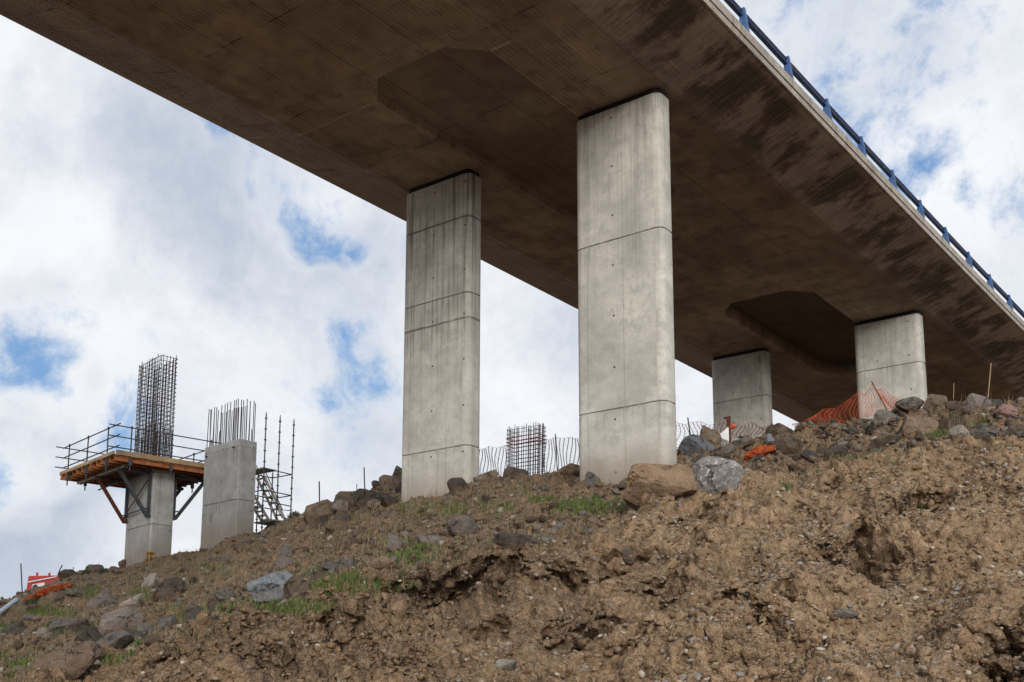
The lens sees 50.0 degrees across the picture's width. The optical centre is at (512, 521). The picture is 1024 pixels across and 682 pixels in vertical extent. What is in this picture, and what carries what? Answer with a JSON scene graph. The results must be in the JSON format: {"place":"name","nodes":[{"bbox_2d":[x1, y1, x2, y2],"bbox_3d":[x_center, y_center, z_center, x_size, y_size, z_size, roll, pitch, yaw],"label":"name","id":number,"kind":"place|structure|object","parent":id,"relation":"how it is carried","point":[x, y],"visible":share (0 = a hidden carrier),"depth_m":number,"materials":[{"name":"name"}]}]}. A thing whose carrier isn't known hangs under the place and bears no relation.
{"place":"outdoors","nodes":[
{"label":"outdoors","id":0,"kind":"place"},
{"bbox_2d":[0,399,1023,681],"bbox_3d":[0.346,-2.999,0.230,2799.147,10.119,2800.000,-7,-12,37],"label":"hillside","id":1,"kind":"structure","parent":0,"point":[484,595],"depth_m":16.56,"materials":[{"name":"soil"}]},
{"bbox_2d":[0,598,18,614],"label":"drain pipe","id":2,"kind":"object","parent":1,"relation":"on","point":[10,604],"visible":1,"depth_m":38.26,"materials":[{"name":"plastic"}]},
{"bbox_2d":[1,620,24,632],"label":"rock","id":3,"kind":"object","parent":1,"relation":"on","point":[19,623],"visible":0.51,"depth_m":29.68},
{"bbox_2d":[2,626,27,634],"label":"rock","id":4,"kind":"object","parent":1,"relation":"on","point":[12,630],"visible":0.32,"depth_m":29.50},
{"bbox_2d":[13,639,23,649],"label":"rock","id":5,"kind":"object","parent":1,"relation":"on","point":[17,643],"visible":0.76,"depth_m":23.65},
{"bbox_2d":[23,596,38,604],"bbox_3d":[-16.478,2.740,37.752,0.635,0.340,0.626,-7,-12,37],"label":"shrub","id":6,"kind":"object","parent":1,"relation":"on","point":[35,600],"visible":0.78,"depth_m":37.59,"materials":[{"name":"green plant"}]},
{"bbox_2d":[23,582,71,601],"bbox_3d":[-16.388,2.466,38.684,1.844,0.338,0.758,-20,0,-25],"label":"orange netting","id":7,"kind":"object","parent":1,"relation":"on","point":[41,592],"visible":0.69,"depth_m":38.49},
{"bbox_2d":[26,565,73,589],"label":"barrier","id":8,"kind":"object","parent":1,"relation":"on","point":[37,580],"visible":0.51,"depth_m":49.70,"materials":[{"name":"red paint"}]},
{"bbox_2d":[53,590,68,602],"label":"rock","id":9,"kind":"object","parent":1,"relation":"on","point":[62,595],"visible":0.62,"depth_m":33.86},
{"bbox_2d":[25,640,102,679],"bbox_3d":[-6.425,2.072,15.800,1.074,0.502,0.765,-17,-2,-24],"label":"boulder","id":10,"kind":"object","parent":1,"relation":"on","point":[77,661],"visible":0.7,"depth_m":15.56,"materials":[{"name":"stone"}]},
{"bbox_2d":[58,569,77,578],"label":"rock","id":11,"kind":"object","parent":1,"relation":"on","point":[65,573],"visible":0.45,"depth_m":44.91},
{"bbox_2d":[48,617,88,632],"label":"rock","id":12,"kind":"object","parent":1,"relation":"on","point":[57,624],"visible":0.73,"depth_m":25.17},
{"bbox_2d":[64,588,86,596],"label":"rock","id":13,"kind":"object","parent":1,"relation":"on","point":[78,593],"visible":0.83,"depth_m":33.69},
{"bbox_2d":[66,624,90,631],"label":"rock","id":14,"kind":"object","parent":1,"relation":"on","point":[76,628],"visible":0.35,"depth_m":25.08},
{"bbox_2d":[74,626,101,641],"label":"boulder","id":15,"kind":"object","parent":1,"relation":"on","point":[92,633],"visible":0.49,"depth_m":20.95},
{"bbox_2d":[85,564,103,572],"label":"rock","id":16,"kind":"object","parent":1,"relation":"on","point":[94,568],"visible":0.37,"depth_m":46.65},
{"bbox_2d":[86,591,117,607],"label":"boulder","id":17,"kind":"object","parent":1,"relation":"on","point":[101,596],"visible":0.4,"depth_m":30.46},
{"bbox_2d":[97,600,114,608],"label":"rock","id":18,"kind":"object","parent":1,"relation":"on","point":[104,602],"visible":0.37,"depth_m":30.06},
{"bbox_2d":[96,630,133,660],"bbox_3d":[-6.149,1.904,16.783,0.733,0.398,0.577,-18,-2,-22],"label":"boulder","id":19,"kind":"object","parent":1,"relation":"on","point":[120,639],"visible":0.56,"depth_m":16.69,"materials":[{"name":"stone"}]},
{"bbox_2d":[98,606,143,636],"bbox_3d":[-8.206,2.103,23.013,0.858,0.684,0.447,6,-11,-33],"label":"boulder","id":20,"kind":"object","parent":1,"relation":"on","point":[127,616],"visible":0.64,"depth_m":22.90,"materials":[{"name":"stone"}]},
{"bbox_2d":[119,593,144,606],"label":"boulder","id":21,"kind":"object","parent":1,"relation":"on","point":[136,599],"visible":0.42,"depth_m":28.33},
{"bbox_2d":[123,628,146,640],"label":"rock","id":22,"kind":"object","parent":1,"relation":"on","point":[137,634],"visible":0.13,"depth_m":19.91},
{"bbox_2d":[136,621,154,634],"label":"boulder","id":23,"kind":"object","parent":1,"relation":"on","point":[145,627],"visible":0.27,"depth_m":20.79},
{"bbox_2d":[124,354,177,567],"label":"unfinished pier","id":24,"kind":"structure","parent":1,"relation":"on","point":[152,533],"depth_m":47.77,"materials":[{"name":"concrete"}]},
{"bbox_2d":[55,423,219,523],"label":"work platform","id":25,"kind":"structure","parent":24,"relation":"attached to","point":[119,468],"depth_m":47.34,"materials":[{"name":"brown wood"}]},
{"bbox_2d":[141,573,160,587],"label":"boulder","id":26,"kind":"object","parent":1,"relation":"on","point":[153,579],"visible":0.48,"depth_m":33.37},
{"bbox_2d":[143,634,160,645],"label":"rock","id":27,"kind":"object","parent":1,"relation":"on","point":[150,639],"visible":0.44,"depth_m":18.18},
{"bbox_2d":[156,615,177,632],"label":"rock","id":28,"kind":"object","parent":1,"relation":"on","point":[165,621],"visible":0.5,"depth_m":20.55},
{"bbox_2d":[151,576,185,602],"bbox_3d":[-9.215,1.881,29.444,0.616,0.864,0.849,-3,-10,18],"label":"boulder","id":29,"kind":"object","parent":1,"relation":"on","point":[166,589],"visible":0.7,"depth_m":29.25,"materials":[{"name":"stone"}]},
{"bbox_2d":[183,608,202,622],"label":"rock","id":30,"kind":"object","parent":1,"relation":"on","point":[192,613],"visible":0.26,"depth_m":21.52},
{"bbox_2d":[182,605,207,612],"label":"rock","id":31,"kind":"object","parent":1,"relation":"on","point":[190,608],"visible":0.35,"depth_m":22.34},
{"bbox_2d":[208,601,225,613],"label":"rock","id":32,"kind":"object","parent":1,"relation":"on","point":[212,605],"visible":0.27,"depth_m":21.49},
{"bbox_2d":[214,588,236,600],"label":"rock","id":33,"kind":"object","parent":1,"relation":"on","point":[223,594],"visible":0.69,"depth_m":21.55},
{"bbox_2d":[200,399,256,548],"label":"unfinished pier","id":34,"kind":"structure","parent":1,"relation":"on","point":[229,489],"depth_m":45.90,"materials":[{"name":"concrete"}]},
{"bbox_2d":[233,539,254,546],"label":"rock","id":35,"kind":"object","parent":1,"relation":"on","point":[249,541],"visible":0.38,"depth_m":38.71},
{"bbox_2d":[246,571,292,603],"bbox_3d":[-4.283,1.232,20.177,1.094,0.653,0.793,-2,-9,12],"label":"boulder","id":36,"kind":"object","parent":1,"relation":"on","point":[267,587],"visible":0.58,"depth_m":19.85,"materials":[{"name":"stone"}]},
{"bbox_2d":[254,412,294,531],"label":"stair scaffold","id":37,"kind":"object","parent":1,"relation":"on","point":[268,521],"visible":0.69,"depth_m":49.95,"materials":[{"name":"metal"}]},
{"bbox_2d":[274,556,293,569],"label":"rock","id":38,"kind":"object","parent":1,"relation":"on","point":[280,559],"visible":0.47,"depth_m":25.90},
{"bbox_2d":[277,545,292,556],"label":"rock","id":39,"kind":"object","parent":1,"relation":"on","point":[285,550],"visible":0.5,"depth_m":29.13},
{"bbox_2d":[283,575,311,599],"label":"boulder","id":40,"kind":"object","parent":1,"relation":"on","point":[296,583],"visible":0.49,"depth_m":19.18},
{"bbox_2d":[303,499,335,524],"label":"boulder","id":41,"kind":"object","parent":1,"relation":"on","point":[313,512],"visible":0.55,"depth_m":34.77,"materials":[{"name":"stone"}]},
{"bbox_2d":[311,571,328,581],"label":"rock","id":42,"kind":"object","parent":1,"relation":"on","point":[316,574],"visible":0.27,"depth_m":21.00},
{"bbox_2d":[322,561,337,570],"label":"rock","id":43,"kind":"object","parent":1,"relation":"on","point":[326,566],"visible":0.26,"depth_m":21.27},
{"bbox_2d":[325,520,349,535],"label":"rock","id":44,"kind":"object","parent":1,"relation":"on","point":[333,524],"visible":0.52,"depth_m":29.23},
{"bbox_2d":[327,514,350,521],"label":"rock","id":45,"kind":"object","parent":1,"relation":"on","point":[346,517],"visible":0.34,"depth_m":30.61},
{"bbox_2d":[332,499,349,511],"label":"rock","id":46,"kind":"object","parent":1,"relation":"on","point":[339,504],"visible":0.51,"depth_m":34.47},
{"bbox_2d":[334,558,353,573],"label":"boulder","id":47,"kind":"object","parent":1,"relation":"on","point":[342,562],"visible":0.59,"depth_m":20.32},
{"bbox_2d":[333,494,355,507],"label":"boulder","id":48,"kind":"object","parent":1,"relation":"on","point":[338,497],"visible":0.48,"depth_m":34.70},
{"bbox_2d":[333,538,357,546],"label":"rock","id":49,"kind":"object","parent":1,"relation":"on","point":[352,541],"visible":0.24,"depth_m":26.45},
{"bbox_2d":[337,491,353,499],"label":"rock","id":50,"kind":"object","parent":1,"relation":"on","point":[347,494],"visible":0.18,"depth_m":38.15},
{"bbox_2d":[351,488,387,509],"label":"boulder","id":51,"kind":"object","parent":1,"relation":"on","point":[361,497],"visible":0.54,"depth_m":33.83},
{"bbox_2d":[370,556,397,569],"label":"boulder","id":52,"kind":"object","parent":1,"relation":"on","point":[381,562],"visible":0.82,"depth_m":18.22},
{"bbox_2d":[380,495,398,506],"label":"rock","id":53,"kind":"object","parent":1,"relation":"on","point":[387,500],"visible":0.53,"depth_m":31.14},
{"bbox_2d":[379,475,401,492],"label":"boulder","id":54,"kind":"object","parent":1,"relation":"on","point":[386,482],"visible":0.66,"depth_m":35.99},
{"bbox_2d":[386,532,405,552],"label":"boulder","id":55,"kind":"object","parent":1,"relation":"on","point":[394,540],"visible":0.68,"depth_m":21.59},
{"bbox_2d":[392,466,401,475],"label":"boulder","id":56,"kind":"object","parent":1,"relation":"on","point":[397,470],"visible":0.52,"depth_m":37.66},
{"bbox_2d":[417,535,444,544],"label":"boulder","id":57,"kind":"object","parent":1,"relation":"on","point":[430,538],"visible":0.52,"depth_m":21.46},
{"bbox_2d":[401,169,480,502],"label":"bridge pier","id":58,"kind":"structure","parent":1,"relation":"on","point":[441,412],"depth_m":32.01,"materials":[{"name":"concrete"}]},
{"bbox_2d":[0,0,1023,424],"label":"viaduct","id":59,"kind":"object","parent":58,"relation":"on","point":[806,236],"visible":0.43,"depth_m":31.00,"materials":[{"name":"concrete"}]},
{"bbox_2d":[724,0,1023,317],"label":"guard rail","id":60,"kind":"object","parent":59,"relation":"on","point":[746,21],"visible":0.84,"depth_m":33.57,"materials":[{"name":"metal"}]},
{"bbox_2d":[447,477,469,494],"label":"boulder","id":61,"kind":"object","parent":1,"relation":"on","point":[454,484],"visible":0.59,"depth_m":29.41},
{"bbox_2d":[446,516,477,535],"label":"boulder","id":62,"kind":"object","parent":1,"relation":"on","point":[465,525],"visible":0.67,"depth_m":21.30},
{"bbox_2d":[473,470,498,483],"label":"boulder","id":63,"kind":"object","parent":1,"relation":"on","point":[490,476],"visible":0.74,"depth_m":30.63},
{"bbox_2d":[479,446,506,475],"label":"safety net","id":64,"kind":"object","parent":1,"relation":"on","point":[488,463],"visible":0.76,"depth_m":42.01,"materials":[{"name":"plastic"}]},
{"bbox_2d":[487,659,517,670],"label":"boulder","id":65,"kind":"object","parent":1,"relation":"on","point":[507,664],"visible":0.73,"depth_m":13.60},
{"bbox_2d":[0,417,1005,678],"bbox_3d":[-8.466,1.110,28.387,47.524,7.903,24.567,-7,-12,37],"label":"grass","id":66,"kind":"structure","parent":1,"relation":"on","point":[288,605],"depth_m":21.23,"materials":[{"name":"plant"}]},
{"bbox_2d":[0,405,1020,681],"bbox_3d":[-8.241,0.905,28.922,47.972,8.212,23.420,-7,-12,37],"label":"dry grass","id":67,"kind":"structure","parent":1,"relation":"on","point":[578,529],"depth_m":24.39,"materials":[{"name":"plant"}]},
{"bbox_2d":[0,397,1023,681],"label":"rubble","id":68,"kind":"object","parent":1,"relation":"on","point":[588,517],"visible":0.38,"depth_m":24.85,"materials":[{"name":"stone"}]},
{"bbox_2d":[492,532,531,550],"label":"boulder","id":69,"kind":"object","parent":1,"relation":"on","point":[511,541],"visible":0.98,"depth_m":17.76,"materials":[{"name":"stone"}]},
{"bbox_2d":[503,466,528,477],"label":"boulder","id":70,"kind":"object","parent":1,"relation":"on","point":[513,472],"visible":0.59,"depth_m":34.06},
{"bbox_2d":[20,427,1018,681],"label":"dry roots","id":71,"kind":"object","parent":1,"relation":"on","point":[872,457],"visible":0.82,"depth_m":18.99,"materials":[{"name":"plant"}]},
{"bbox_2d":[26,393,1020,618],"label":"dry weeds","id":72,"kind":"object","parent":1,"relation":"on","point":[428,495],"visible":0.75,"depth_m":28.99,"materials":[{"name":"plant"}]},
{"bbox_2d":[506,422,546,474],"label":"rebar cage","id":73,"kind":"object","parent":1,"relation":"on","point":[517,444],"visible":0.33,"depth_m":59.28,"materials":[{"name":"metal"}]},
{"bbox_2d":[33,438,1023,681],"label":"soil crumbs","id":74,"kind":"object","parent":1,"relation":"on","point":[772,670],"visible":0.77,"depth_m":15.60,"materials":[{"name":"soil"}]},
{"bbox_2d":[543,434,578,472],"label":"safety net","id":75,"kind":"object","parent":1,"relation":"on","point":[557,451],"visible":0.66,"depth_m":41.69,"materials":[{"name":"plastic"}]},
{"bbox_2d":[556,463,579,475],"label":"boulder","id":76,"kind":"object","parent":1,"relation":"on","point":[569,469],"visible":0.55,"depth_m":31.85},
{"bbox_2d":[585,471,598,487],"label":"boulder","id":77,"kind":"object","parent":1,"relation":"on","point":[591,479],"visible":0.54,"depth_m":26.60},
{"bbox_2d":[577,88,676,484],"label":"bridge pier","id":78,"kind":"structure","parent":1,"relation":"on","point":[627,408],"depth_m":27.75,"materials":[{"name":"concrete"}]},
{"bbox_2d":[620,541,636,564],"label":"boulder","id":79,"kind":"object","parent":1,"relation":"on","point":[625,556],"visible":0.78,"depth_m":18.82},
{"bbox_2d":[623,463,697,509],"bbox_3d":[2.933,-0.665,21.832,1.464,0.880,1.321,-1,-9,7],"label":"boulder","id":80,"kind":"object","parent":1,"relation":"on","point":[677,480],"visible":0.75,"depth_m":21.40,"materials":[{"name":"stone"}]},
{"bbox_2d":[677,434,715,455],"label":"boulder","id":81,"kind":"object","parent":1,"relation":"on","point":[690,444],"visible":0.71,"depth_m":29.13,"materials":[{"name":"stone"}]},
{"bbox_2d":[690,453,705,462],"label":"rock","id":82,"kind":"object","parent":1,"relation":"on","point":[695,459],"visible":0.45,"depth_m":26.63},
{"bbox_2d":[699,425,720,445],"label":"boulder","id":83,"kind":"object","parent":1,"relation":"on","point":[710,436],"visible":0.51,"depth_m":29.77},
{"bbox_2d":[691,456,743,493],"bbox_3d":[3.989,-0.842,21.829,0.804,0.918,0.982,8,-12,-42],"label":"boulder","id":84,"kind":"object","parent":1,"relation":"on","point":[714,474],"visible":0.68,"depth_m":21.56,"materials":[{"name":"stone"}]},
{"bbox_2d":[676,417,771,447],"bbox_3d":[6.708,-2.740,34.564,3.504,1.032,0.474,1,-9,-7],"label":"safety net","id":85,"kind":"object","parent":1,"relation":"on","point":[761,430],"visible":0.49,"depth_m":34.58,"materials":[{"name":"plastic"}]},
{"bbox_2d":[720,428,728,440],"bbox_3d":[6.137,-2.497,31.728,0.270,0.400,0.020,-2,-9,11],"label":"white board","id":86,"kind":"object","parent":1,"relation":"on","point":[724,434],"visible":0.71,"depth_m":31.72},
{"bbox_2d":[723,416,735,442],"bbox_3d":[6.082,-2.534,30.695,0.356,0.831,0.134,-7,-12,37],"label":"marker post","id":87,"kind":"object","parent":1,"relation":"on","point":[728,421],"visible":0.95,"depth_m":30.70,"materials":[{"name":"metal"}]},
{"bbox_2d":[717,437,755,454],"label":"boulder","id":88,"kind":"object","parent":1,"relation":"on","point":[745,442],"visible":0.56,"depth_m":27.54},
{"bbox_2d":[712,348,772,444],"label":"bridge pier","id":89,"kind":"structure","parent":1,"relation":"on","point":[742,389],"depth_m":47.30,"materials":[{"name":"concrete"}]},
{"bbox_2d":[742,443,775,460],"bbox_3d":[5.722,-1.609,25.435,0.899,0.330,0.560,-16,-12,10],"label":"orange netting","id":90,"kind":"object","parent":1,"relation":"on","point":[765,450],"visible":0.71,"depth_m":25.28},
{"bbox_2d":[764,433,774,445],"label":"boulder","id":91,"kind":"object","parent":1,"relation":"on","point":[768,437],"visible":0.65,"depth_m":27.53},
{"bbox_2d":[768,423,792,437],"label":"boulder","id":92,"kind":"object","parent":1,"relation":"on","point":[777,429],"visible":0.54,"depth_m":29.02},
{"bbox_2d":[774,435,803,455],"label":"boulder","id":93,"kind":"object","parent":1,"relation":"on","point":[789,445],"visible":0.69,"depth_m":24.63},
{"bbox_2d":[800,449,819,462],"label":"rock","id":94,"kind":"object","parent":1,"relation":"on","point":[806,454],"visible":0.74,"depth_m":23.96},
{"bbox_2d":[815,447,829,453],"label":"rock","id":95,"kind":"object","parent":1,"relation":"on","point":[823,450],"visible":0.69,"depth_m":24.07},
{"bbox_2d":[823,445,847,460],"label":"boulder","id":96,"kind":"object","parent":1,"relation":"on","point":[840,450],"visible":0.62,"depth_m":22.82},
{"bbox_2d":[792,381,898,426],"bbox_3d":[10.727,-3.789,35.431,3.380,1.316,0.446,-2,-10,15],"label":"safety net","id":97,"kind":"object","parent":1,"relation":"on","point":[881,399],"visible":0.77,"depth_m":35.27,"materials":[{"name":"orange plastic"}]},
{"bbox_2d":[832,608,859,620],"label":"rock","id":98,"kind":"object","parent":1,"relation":"on","point":[845,613],"visible":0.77,"depth_m":13.47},
{"bbox_2d":[845,426,857,434],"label":"rock","id":99,"kind":"object","parent":1,"relation":"on","point":[851,430],"visible":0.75,"depth_m":26.97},
{"bbox_2d":[868,434,901,449],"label":"rock","id":100,"kind":"object","parent":1,"relation":"on","point":[883,440],"visible":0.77,"depth_m":23.38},
{"bbox_2d":[873,409,899,426],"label":"boulder","id":101,"kind":"object","parent":1,"relation":"on","point":[880,415],"visible":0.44,"depth_m":27.89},
{"bbox_2d":[854,310,926,419],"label":"bridge pier","id":102,"kind":"structure","parent":1,"relation":"on","point":[890,353],"depth_m":42.89,"materials":[{"name":"concrete"}]},
{"bbox_2d":[895,396,924,413],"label":"boulder","id":103,"kind":"object","parent":1,"relation":"on","point":[906,405],"visible":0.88,"depth_m":27.65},
{"bbox_2d":[899,415,938,437],"bbox_3d":[9.032,-1.966,24.476,0.892,0.900,0.669,0,-9,4],"label":"boulder","id":104,"kind":"object","parent":1,"relation":"on","point":[911,423],"visible":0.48,"depth_m":24.25,"materials":[{"name":"stone"}]},
{"bbox_2d":[922,394,947,413],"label":"boulder","id":105,"kind":"object","parent":1,"relation":"on","point":[930,404],"visible":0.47,"depth_m":28.92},
{"bbox_2d":[945,401,956,410],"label":"rock","id":106,"kind":"object","parent":1,"relation":"on","point":[948,404],"visible":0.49,"depth_m":27.56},
{"bbox_2d":[938,415,964,429],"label":"rock","id":107,"kind":"object","parent":1,"relation":"on","point":[947,423],"visible":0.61,"depth_m":24.49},
{"bbox_2d":[948,425,968,441],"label":"boulder","id":108,"kind":"object","parent":1,"relation":"on","point":[953,431],"visible":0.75,"depth_m":21.41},
{"bbox_2d":[953,404,963,413],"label":"rock","id":109,"kind":"object","parent":1,"relation":"on","point":[958,407],"visible":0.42,"depth_m":25.67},
{"bbox_2d":[963,393,993,411],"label":"boulder","id":110,"kind":"object","parent":1,"relation":"on","point":[972,399],"visible":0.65,"depth_m":25.98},
{"bbox_2d":[969,428,995,441],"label":"rock","id":111,"kind":"object","parent":1,"relation":"on","point":[982,435],"visible":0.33,"depth_m":21.22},
{"bbox_2d":[980,427,1000,435],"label":"rock","id":112,"kind":"object","parent":1,"relation":"on","point":[990,431],"visible":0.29,"depth_m":22.27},
{"bbox_2d":[990,404,1018,417],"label":"boulder","id":113,"kind":"object","parent":1,"relation":"on","point":[1008,410],"visible":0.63,"depth_m":23.80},
{"bbox_2d":[1004,428,1017,437],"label":"rock","id":114,"kind":"object","parent":1,"relation":"on","point":[1010,431],"visible":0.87,"depth_m":21.06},
{"bbox_2d":[1008,424,1023,431],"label":"rock","id":115,"kind":"object","parent":1,"relation":"on","point":[1018,427],"visible":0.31,"depth_m":22.04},
{"bbox_2d":[0,0,1023,599],"label":"sky","id":116,"kind":"structure","parent":0,"point":[136,227],"materials":[{"name":"white"}]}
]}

